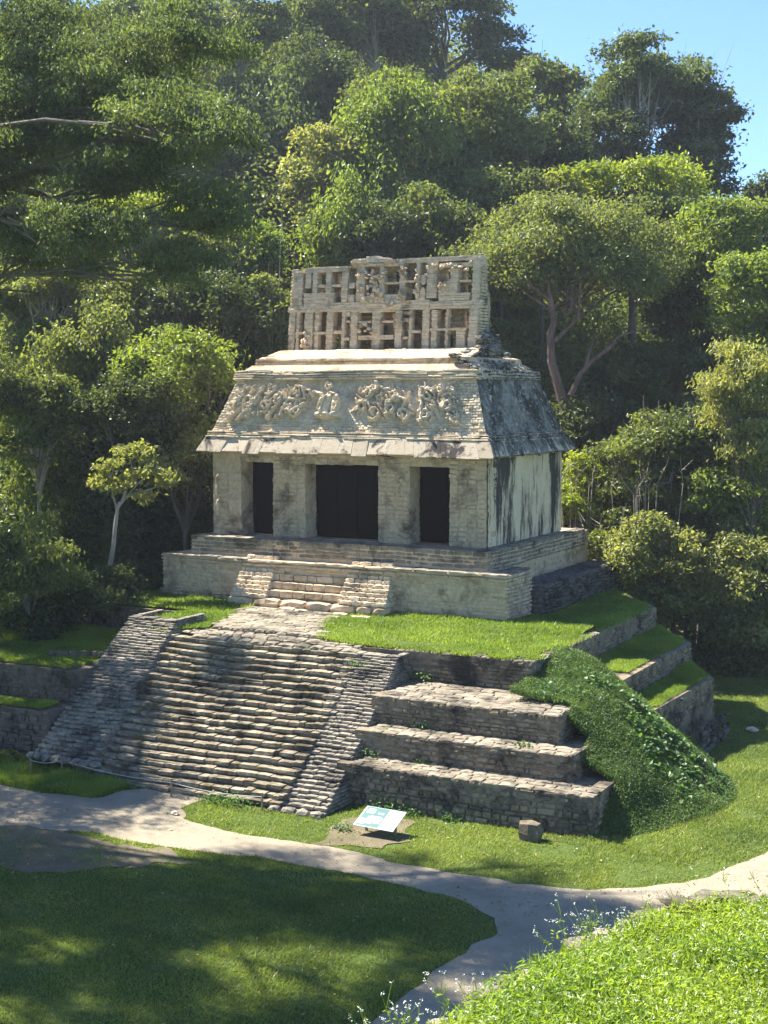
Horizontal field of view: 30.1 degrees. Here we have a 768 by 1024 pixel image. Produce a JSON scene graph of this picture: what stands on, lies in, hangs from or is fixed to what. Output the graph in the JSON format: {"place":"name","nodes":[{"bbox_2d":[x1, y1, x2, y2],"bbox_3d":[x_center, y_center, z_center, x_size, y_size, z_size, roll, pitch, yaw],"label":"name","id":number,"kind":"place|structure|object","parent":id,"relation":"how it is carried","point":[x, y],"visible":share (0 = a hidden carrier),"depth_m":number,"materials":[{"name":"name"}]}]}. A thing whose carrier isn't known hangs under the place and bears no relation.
{"place":"outdoors","nodes":[
{"label":"outdoors","id":0,"kind":"place"},
{"bbox_2d":[0,587,708,797],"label":"terrace grass","id":1,"kind":"structure","parent":0,"point":[632,653],"depth_m":46.83,"materials":[{"name":"green plant"}]},
{"bbox_2d":[187,597,549,830],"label":"ledge weeds","id":2,"kind":"object","parent":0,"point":[390,807],"visible":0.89,"depth_m":38.88,"materials":[{"name":"green plant"}]},
{"bbox_2d":[0,8,767,1023],"bbox_3d":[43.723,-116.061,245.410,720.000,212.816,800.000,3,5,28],"label":"ground","id":3,"kind":"structure","parent":0,"point":[562,850],"depth_m":30.79,"materials":[{"name":"green plant"}]},
{"bbox_2d":[0,343,53,425],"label":"shade tree","id":4,"kind":"object","parent":3,"relation":"on","point":[8,398],"visible":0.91,"depth_m":56.04,"materials":[{"name":"green plant"}]},
{"bbox_2d":[0,591,88,642],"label":"bush","id":5,"kind":"object","parent":3,"relation":"on","point":[43,621],"visible":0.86,"depth_m":50.26,"materials":[{"name":"green plant"}]},
{"bbox_2d":[0,355,92,527],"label":"jungle tree","id":6,"kind":"object","parent":3,"relation":"on","point":[48,429],"visible":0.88,"depth_m":57.19,"materials":[{"name":"green plant"}]},
{"bbox_2d":[0,253,100,530],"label":"jungle tree","id":7,"kind":"object","parent":3,"relation":"on","point":[19,313],"visible":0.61,"depth_m":65.03,"materials":[{"name":"green plant"}]},
{"bbox_2d":[0,484,102,637],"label":"jungle tree","id":8,"kind":"object","parent":3,"relation":"on","point":[31,560],"visible":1,"depth_m":49.22,"materials":[{"name":"green plant"}]},
{"bbox_2d":[0,176,108,377],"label":"jungle tree","id":9,"kind":"object","parent":3,"relation":"on","point":[46,190],"visible":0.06,"depth_m":74.89,"materials":[{"name":"green plant"}]},
{"bbox_2d":[0,434,124,535],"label":"jungle tree","id":10,"kind":"object","parent":3,"relation":"on","point":[63,483],"visible":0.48,"depth_m":58.83,"materials":[{"name":"green plant"}]},
{"bbox_2d":[0,586,152,762],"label":"bushes","id":11,"kind":"object","parent":3,"relation":"on","point":[10,753],"visible":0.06,"depth_m":43.62,"materials":[{"name":"green plant"}]},
{"bbox_2d":[15,279,140,614],"bbox_3d":[-13.107,-2.645,62.353,5.798,14.988,5.766,3,5,28],"label":"jungle tree","id":12,"kind":"object","parent":3,"relation":"on","point":[83,360],"visible":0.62,"depth_m":60.53,"materials":[{"name":"green plant"}]},
{"bbox_2d":[19,83,150,192],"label":"jungle tree","id":13,"kind":"object","parent":3,"relation":"on","point":[77,154],"visible":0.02,"depth_m":86.05,"materials":[{"name":"green plant"}]},
{"bbox_2d":[35,0,142,83],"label":"jungle tree","id":14,"kind":"object","parent":3,"relation":"on","point":[117,8],"visible":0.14,"depth_m":96.27,"materials":[{"name":"green plant"}]},
{"bbox_2d":[35,561,155,625],"bbox_3d":[-10.862,4.455,53.150,4.841,5.201,5.178,3,5,28],"label":"bush","id":15,"kind":"object","parent":3,"relation":"on","point":[99,591],"visible":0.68,"depth_m":52.04,"materials":[{"name":"green plant"}]},
{"bbox_2d":[0,825,199,872],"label":"bare earth","id":16,"kind":"structure","parent":3,"relation":"on","point":[64,837],"depth_m":35.03,"materials":[{"name":"brown soil"}]},
{"bbox_2d":[55,254,176,437],"bbox_3d":[-12.033,-5.061,66.370,5.894,13.998,5.769,-3,6,-30],"label":"jungle tree","id":17,"kind":"object","parent":3,"relation":"on","point":[136,301],"visible":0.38,"depth_m":64.91,"materials":[{"name":"green plant"}]},
{"bbox_2d":[43,471,192,620],"bbox_3d":[-11.368,2.129,59.982,6.766,8.062,6.653,4,6,39],"label":"jungle tree","id":18,"kind":"object","parent":3,"relation":"on","point":[83,529],"visible":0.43,"depth_m":58.22,"materials":[{"name":"green plant"}]},
{"bbox_2d":[54,369,210,560],"bbox_3d":[-10.750,0.129,59.217,6.534,12.407,6.321,-1,5,-15],"label":"jungle tree","id":19,"kind":"object","parent":3,"relation":"on","point":[102,402],"visible":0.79,"depth_m":57.44,"materials":[{"name":"green plant"}]},
{"bbox_2d":[85,438,181,582],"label":"young tree","id":20,"kind":"object","parent":3,"relation":"on","point":[132,475],"visible":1,"depth_m":53.92,"materials":[{"name":"green plant"}]},
{"bbox_2d":[116,553,163,593],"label":"jungle tree","id":21,"kind":"object","parent":3,"relation":"on","point":[148,570],"visible":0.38,"depth_m":56.41,"materials":[{"name":"green plant"}]},
{"bbox_2d":[0,0,282,293],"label":"shade tree","id":22,"kind":"object","parent":3,"relation":"on","point":[31,35],"visible":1,"depth_m":36.59,"materials":[{"name":"green plant"}]},
{"bbox_2d":[29,756,262,810],"bbox_3d":[-6.794,7.718,40.561,8.213,0.662,0.469,3,5,28],"label":"rope barrier","id":23,"kind":"object","parent":3,"relation":"on","point":[170,782],"visible":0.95,"depth_m":39.86,"materials":[{"name":"fabric"}]},
{"bbox_2d":[78,0,230,81],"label":"jungle tree","id":24,"kind":"object","parent":3,"relation":"on","point":[208,6],"visible":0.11,"depth_m":97.75,"materials":[{"name":"green plant"}]},
{"bbox_2d":[99,481,213,588],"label":"jungle tree","id":25,"kind":"object","parent":3,"relation":"on","point":[204,513],"visible":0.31,"depth_m":59.49,"materials":[{"name":"green plant"}]},
{"bbox_2d":[86,176,235,330],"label":"jungle tree","id":26,"kind":"object","parent":3,"relation":"on","point":[145,201],"visible":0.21,"depth_m":68.97,"materials":[{"name":"green plant"}]},
{"bbox_2d":[131,428,212,550],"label":"jungle tree","id":27,"kind":"object","parent":3,"relation":"on","point":[188,456],"visible":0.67,"depth_m":57.59,"materials":[{"name":"green plant"}]},
{"bbox_2d":[96,318,250,542],"bbox_3d":[-8.824,-1.138,60.482,6.611,14.285,6.749,3,5,28],"label":"jungle tree","id":28,"kind":"object","parent":3,"relation":"on","point":[195,363],"visible":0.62,"depth_m":58.95,"materials":[{"name":"green plant"}]},
{"bbox_2d":[135,84,248,180],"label":"jungle tree","id":29,"kind":"object","parent":3,"relation":"on","point":[224,163],"visible":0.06,"depth_m":89.01,"materials":[{"name":"green plant"}]},
{"bbox_2d":[129,203,262,489],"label":"jungle tree","id":30,"kind":"object","parent":3,"relation":"on","point":[240,255],"visible":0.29,"depth_m":68.68,"materials":[{"name":"green plant"}]},
{"bbox_2d":[183,378,233,488],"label":"jungle tree","id":31,"kind":"object","parent":3,"relation":"on","point":[217,402],"visible":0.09,"depth_m":61.05,"materials":[{"name":"green plant"}]},
{"bbox_2d":[144,264,278,526],"bbox_3d":[-7.519,-4.207,65.704,6.726,14.498,6.512,3,5,28],"label":"jungle tree","id":32,"kind":"object","parent":3,"relation":"on","point":[226,292],"visible":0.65,"depth_m":63.91,"materials":[{"name":"green plant"}]},
{"bbox_2d":[192,0,302,73],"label":"jungle tree","id":33,"kind":"object","parent":3,"relation":"on","point":[270,28],"visible":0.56,"depth_m":102.01,"materials":[{"name":"green plant"}]},
{"bbox_2d":[215,236,292,370],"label":"jungle tree","id":34,"kind":"object","parent":3,"relation":"on","point":[276,338],"visible":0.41,"depth_m":65.36,"materials":[{"name":"green plant"}]},
{"bbox_2d":[219,217,295,368],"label":"jungle tree","id":35,"kind":"object","parent":3,"relation":"on","point":[270,249],"visible":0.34,"depth_m":72.98,"materials":[{"name":"green plant"}]},
{"bbox_2d":[200,46,333,204],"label":"jungle tree","id":36,"kind":"object","parent":3,"relation":"on","point":[293,114],"visible":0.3,"depth_m":93.22,"materials":[{"name":"green plant"}]},
{"bbox_2d":[242,181,313,290],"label":"jungle tree","id":37,"kind":"object","parent":3,"relation":"on","point":[270,208],"visible":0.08,"depth_m":84.76,"materials":[{"name":"green plant"}]},
{"bbox_2d":[246,0,375,60],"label":"jungle tree","id":38,"kind":"object","parent":3,"relation":"on","point":[328,17],"visible":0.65,"depth_m":106.21,"materials":[{"name":"green plant"}]},
{"bbox_2d":[250,3,377,126],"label":"jungle tree","id":39,"kind":"object","parent":3,"relation":"on","point":[336,72],"visible":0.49,"depth_m":95.49,"materials":[{"name":"green plant"}]},
{"bbox_2d":[266,119,372,231],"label":"jungle tree","id":40,"kind":"object","parent":3,"relation":"on","point":[302,174],"visible":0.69,"depth_m":82.55,"materials":[{"name":"green plant"}]},
{"bbox_2d":[290,156,391,292],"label":"jungle tree","id":41,"kind":"object","parent":3,"relation":"on","point":[323,244],"visible":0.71,"depth_m":76.09,"materials":[{"name":"green plant"}]},
{"bbox_2d":[322,69,400,207],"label":"jungle tree","id":42,"kind":"object","parent":3,"relation":"on","point":[346,126],"visible":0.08,"depth_m":83.15,"materials":[{"name":"green plant"}]},
{"bbox_2d":[312,817,414,847],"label":"bare earth","id":43,"kind":"structure","parent":3,"relation":"on","point":[376,837],"depth_m":36.27,"materials":[{"name":"beige soil"}]},
{"bbox_2d":[0,596,729,837],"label":"stepped pyramid","id":44,"kind":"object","parent":3,"relation":"on","point":[252,700],"visible":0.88,"depth_m":41.95,"materials":[{"name":"stone"}]},
{"bbox_2d":[123,590,629,655],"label":"terrace turf","id":45,"kind":"structure","parent":44,"relation":"on","point":[401,643],"depth_m":46.59,"materials":[{"name":"green plant"}]},
{"bbox_2d":[161,255,623,620],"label":"temple","id":46,"kind":"structure","parent":44,"relation":"on","point":[381,460],"depth_m":52.60,"materials":[{"name":"stone"}]},
{"bbox_2d":[329,0,424,73],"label":"jungle tree","id":47,"kind":"object","parent":3,"relation":"on","point":[365,7],"visible":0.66,"depth_m":108.65,"materials":[{"name":"green plant"}]},
{"bbox_2d":[353,806,406,835],"bbox_3d":[-0.103,8.071,36.473,1.170,0.805,0.714,3,6,31],"label":"information board","id":48,"kind":"object","parent":3,"relation":"on","point":[383,819],"visible":0.98,"depth_m":36.42,"materials":[{"name":"white plastic"}]},
{"bbox_2d":[335,48,430,108],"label":"jungle tree","id":49,"kind":"object","parent":3,"relation":"on","point":[357,86],"visible":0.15,"depth_m":90.73,"materials":[{"name":"green plant"}]},
{"bbox_2d":[0,0,767,637],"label":"undergrowth","id":50,"kind":"object","parent":3,"relation":"on","point":[608,330],"visible":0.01,"depth_m":86.81,"materials":[{"name":"green plant"}]},
{"bbox_2d":[338,197,440,294],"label":"jungle tree","id":51,"kind":"object","parent":3,"relation":"on","point":[395,230],"visible":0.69,"depth_m":73.96,"materials":[{"name":"green plant"}]},
{"bbox_2d":[344,56,471,256],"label":"jungle tree","id":52,"kind":"object","parent":3,"relation":"on","point":[405,102],"visible":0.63,"depth_m":81.12,"materials":[{"name":"green plant"}]},
{"bbox_2d":[371,171,506,278],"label":"jungle tree","id":53,"kind":"object","parent":3,"relation":"on","point":[450,222],"visible":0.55,"depth_m":74.25,"materials":[{"name":"green plant"}]},
{"bbox_2d":[364,0,536,94],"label":"jungle tree","id":54,"kind":"object","parent":3,"relation":"on","point":[487,31],"visible":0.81,"depth_m":110.49,"materials":[{"name":"green plant"}]},
{"bbox_2d":[400,102,509,338],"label":"jungle tree","id":55,"kind":"object","parent":3,"relation":"on","point":[470,155],"visible":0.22,"depth_m":82.83,"materials":[{"name":"green plant"}]},
{"bbox_2d":[397,39,558,312],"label":"jungle tree","id":56,"kind":"object","parent":3,"relation":"on","point":[493,94],"visible":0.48,"depth_m":83.58,"materials":[{"name":"green plant"}]},
{"bbox_2d":[447,153,559,335],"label":"jungle tree","id":57,"kind":"object","parent":3,"relation":"on","point":[487,188],"visible":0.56,"depth_m":78.63,"materials":[{"name":"green plant"}]},
{"bbox_2d":[466,268,548,354],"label":"jungle tree","id":58,"kind":"object","parent":3,"relation":"on","point":[530,311],"visible":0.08,"depth_m":83.36,"materials":[{"name":"green plant"}]},
{"bbox_2d":[469,43,546,75],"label":"jungle tree","id":59,"kind":"object","parent":3,"relation":"on","point":[502,54],"visible":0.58,"depth_m":106.77,"materials":[{"name":"green plant"}]},
{"bbox_2d":[491,316,551,394],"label":"jungle tree","id":60,"kind":"object","parent":3,"relation":"on","point":[514,345],"visible":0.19,"depth_m":77.43,"materials":[{"name":"green plant"}]},
{"bbox_2d":[518,820,542,841],"bbox_3d":[3.676,8.064,35.890,0.623,0.578,0.419,3,5,28],"label":"stone block","id":61,"kind":"object","parent":3,"relation":"on","point":[529,830],"depth_m":35.73,"materials":[{"name":"grey stone"}]},
{"bbox_2d":[498,42,594,119],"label":"jungle tree","id":62,"kind":"object","parent":3,"relation":"on","point":[563,84],"visible":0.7,"depth_m":102.27,"materials":[{"name":"green plant"}]},
{"bbox_2d":[513,128,597,379],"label":"jungle tree","id":63,"kind":"object","parent":3,"relation":"on","point":[568,186],"visible":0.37,"depth_m":78.59,"materials":[{"name":"green plant"}]},
{"bbox_2d":[505,106,607,364],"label":"jungle tree","id":64,"kind":"object","parent":3,"relation":"on","point":[560,141],"visible":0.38,"depth_m":86.50,"materials":[{"name":"green plant"}]},
{"bbox_2d":[430,186,699,527],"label":"gumbo limbo tree","id":65,"kind":"object","parent":3,"relation":"on","point":[570,248],"visible":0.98,"depth_m":66.60,"materials":[{"name":"green plant"}]},
{"bbox_2d":[561,446,615,527],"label":"jungle tree","id":66,"kind":"object","parent":3,"relation":"on","point":[578,500],"visible":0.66,"depth_m":60.48,"materials":[{"name":"green plant"}]},
{"bbox_2d":[561,457,618,531],"bbox_3d":[8.432,1.802,59.837,2.481,9.150,2.304,3,5,28],"label":"dead shrub","id":67,"kind":"object","parent":3,"relation":"on","point":[583,490],"visible":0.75,"depth_m":59.73,"materials":[{"name":"brown plant"}]},
{"bbox_2d":[426,889,767,1023],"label":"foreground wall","id":68,"kind":"structure","parent":3,"relation":"on","point":[666,900],"depth_m":13.91,"materials":[{"name":"stone"}]},
{"bbox_2d":[350,866,767,1023],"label":"weed","id":69,"kind":"object","parent":68,"relation":"on","point":[739,1000],"depth_m":11.27,"materials":[{"name":"green plant"}]},
{"bbox_2d":[569,520,628,579],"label":"jungle tree","id":70,"kind":"object","parent":3,"relation":"on","point":[594,538],"visible":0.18,"depth_m":57.91,"materials":[{"name":"green plant"}]},
{"bbox_2d":[575,507,629,587],"bbox_3d":[9.262,3.042,58.502,2.846,6.910,2.756,-3,6,-35],"label":"dead shrub","id":71,"kind":"object","parent":3,"relation":"on","point":[598,527],"visible":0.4,"depth_m":58.52,"materials":[{"name":"brown plant"}]},
{"bbox_2d":[549,377,658,523],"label":"jungle tree","id":72,"kind":"object","parent":3,"relation":"on","point":[591,415],"visible":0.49,"depth_m":65.75,"materials":[{"name":"green plant"}]},
{"bbox_2d":[530,82,678,352],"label":"jungle tree","id":73,"kind":"object","parent":3,"relation":"on","point":[624,126],"visible":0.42,"depth_m":92.92,"materials":[{"name":"green plant"}]},
{"bbox_2d":[519,659,718,835],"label":"overgrown slope","id":74,"kind":"structure","parent":3,"relation":"on","point":[626,774],"depth_m":37.79,"materials":[{"name":"green plant"}]},
{"bbox_2d":[508,645,738,839],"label":"creeper leaves","id":75,"kind":"object","parent":74,"relation":"on","point":[629,751],"visible":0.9,"depth_m":39.37,"materials":[{"name":"green plant"}]},
{"bbox_2d":[578,482,669,533],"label":"jungle tree","id":76,"kind":"object","parent":3,"relation":"on","point":[618,510],"visible":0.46,"depth_m":59.38,"materials":[{"name":"green plant"}]},
{"bbox_2d":[542,143,715,364],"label":"jungle tree","id":77,"kind":"object","parent":3,"relation":"on","point":[631,173],"visible":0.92,"depth_m":77.72,"materials":[{"name":"green plant"}]},
{"bbox_2d":[561,22,707,343],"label":"jungle tree","id":78,"kind":"object","parent":3,"relation":"on","point":[631,72],"visible":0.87,"depth_m":94.43,"materials":[{"name":"green plant"}]},
{"bbox_2d":[581,395,708,585],"bbox_3d":[10.853,0.767,60.351,5.291,11.360,5.244,0,5,-3],"label":"jungle tree","id":79,"kind":"object","parent":3,"relation":"on","point":[636,444],"visible":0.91,"depth_m":59.16,"materials":[{"name":"green plant"}]},
{"bbox_2d":[567,328,723,577],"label":"jungle tree","id":80,"kind":"object","parent":3,"relation":"on","point":[618,371],"visible":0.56,"depth_m":68.19,"materials":[{"name":"green plant"}]},
{"bbox_2d":[611,458,685,625],"bbox_3d":[10.832,2.091,58.065,2.842,8.922,2.976,0,5,-4],"label":"dead shrub","id":81,"kind":"object","parent":3,"relation":"on","point":[646,473],"visible":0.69,"depth_m":58.01,"materials":[{"name":"brown plant"}]},
{"bbox_2d":[597,509,709,618],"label":"jungle tree","id":82,"kind":"object","parent":3,"relation":"on","point":[631,556],"visible":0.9,"depth_m":56.18,"materials":[{"name":"green plant"}]},
{"bbox_2d":[605,186,710,403],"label":"jungle tree","id":83,"kind":"object","parent":3,"relation":"on","point":[676,200],"visible":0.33,"depth_m":76.09,"materials":[{"name":"green plant"}]},
{"bbox_2d":[622,475,717,633],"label":"jungle tree","id":84,"kind":"object","parent":3,"relation":"on","point":[689,519],"visible":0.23,"depth_m":59.00,"materials":[{"name":"green plant"}]},
{"bbox_2d":[632,250,727,403],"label":"jungle tree","id":85,"kind":"object","parent":3,"relation":"on","point":[666,310],"visible":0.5,"depth_m":72.11,"materials":[{"name":"green plant"}]},
{"bbox_2d":[615,127,747,315],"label":"jungle tree","id":86,"kind":"object","parent":3,"relation":"on","point":[699,149],"visible":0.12,"depth_m":91.67,"materials":[{"name":"green plant"}]},
{"bbox_2d":[637,563,741,640],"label":"jungle tree","id":87,"kind":"object","parent":3,"relation":"on","point":[663,618],"visible":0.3,"depth_m":57.02,"materials":[{"name":"green plant"}]},
{"bbox_2d":[645,43,733,156],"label":"jungle tree","id":88,"kind":"object","parent":3,"relation":"on","point":[695,60],"visible":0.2,"depth_m":96.97,"materials":[{"name":"green plant"}]},
{"bbox_2d":[651,392,752,642],"bbox_3d":[13.672,0.704,60.436,4.914,11.545,4.897,3,5,28],"label":"jungle tree","id":89,"kind":"object","parent":3,"relation":"on","point":[707,444],"visible":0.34,"depth_m":59.07,"materials":[{"name":"green plant"}]},
{"bbox_2d":[653,81,754,400],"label":"jungle tree","id":90,"kind":"object","parent":3,"relation":"on","point":[711,119],"visible":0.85,"depth_m":95.59,"materials":[{"name":"green plant"}]},
{"bbox_2d":[680,627,744,676],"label":"jungle tree","id":91,"kind":"object","parent":3,"relation":"on","point":[698,657],"visible":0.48,"depth_m":57.24,"materials":[{"name":"green plant"}]},
{"bbox_2d":[665,189,767,517],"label":"jungle tree","id":92,"kind":"object","parent":3,"relation":"on","point":[731,222],"visible":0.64,"depth_m":70.61,"materials":[{"name":"green plant"}]},
{"bbox_2d":[670,410,767,672],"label":"jungle tree","id":93,"kind":"object","parent":3,"relation":"on","point":[754,444],"visible":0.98,"depth_m":56.60,"materials":[{"name":"green plant"}]},
{"bbox_2d":[671,453,767,570],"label":"jungle tree","id":94,"kind":"object","parent":3,"relation":"on","point":[703,501],"visible":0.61,"depth_m":57.50,"materials":[{"name":"green plant"}]},
{"bbox_2d":[685,510,767,674],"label":"jungle tree","id":95,"kind":"object","parent":3,"relation":"on","point":[725,564],"visible":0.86,"depth_m":55.88,"materials":[{"name":"green plant"}]},
{"bbox_2d":[685,333,767,671],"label":"jungle tree","id":96,"kind":"object","parent":3,"relation":"on","point":[739,385],"visible":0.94,"depth_m":56.47,"materials":[{"name":"green plant"}]},
{"bbox_2d":[696,592,767,676],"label":"jungle tree","id":97,"kind":"object","parent":3,"relation":"on","point":[717,634],"visible":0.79,"depth_m":55.87,"materials":[{"name":"green plant"}]},
{"bbox_2d":[697,244,767,406],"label":"jungle tree","id":98,"kind":"object","parent":3,"relation":"on","point":[744,280],"visible":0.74,"depth_m":65.24,"materials":[{"name":"green plant"}]},
{"bbox_2d":[737,169,767,246],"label":"jungle tree","id":99,"kind":"object","parent":3,"relation":"on","point":[759,188],"visible":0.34,"depth_m":103.99,"materials":[{"name":"green plant"}]},
{"bbox_2d":[0,785,767,1023],"bbox_3d":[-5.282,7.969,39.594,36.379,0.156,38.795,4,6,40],"label":"path","id":100,"kind":"structure","parent":0,"point":[495,953],"depth_m":32.90,"materials":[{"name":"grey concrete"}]},
{"bbox_2d":[0,690,761,1023],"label":"fallen leaves","id":101,"kind":"object","parent":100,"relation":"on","point":[302,902],"visible":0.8,"depth_m":31.99,"materials":[{"name":"brown plant"}]},
{"bbox_2d":[0,0,767,198],"label":"sky","id":102,"kind":"structure","parent":0,"point":[707,28],"materials":[{"name":"blue"}]},
{"bbox_2d":[461,910,767,1023],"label":"hill","id":103,"kind":"structure","parent":0,"point":[664,1007],"depth_m":11.69,"materials":[{"name":"green plant"}]},
{"bbox_2d":[348,863,766,1023],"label":"white florets","id":104,"kind":"object","parent":103,"relation":"on","point":[703,925],"visible":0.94,"depth_m":11.46,"materials":[{"name":"white plant"}]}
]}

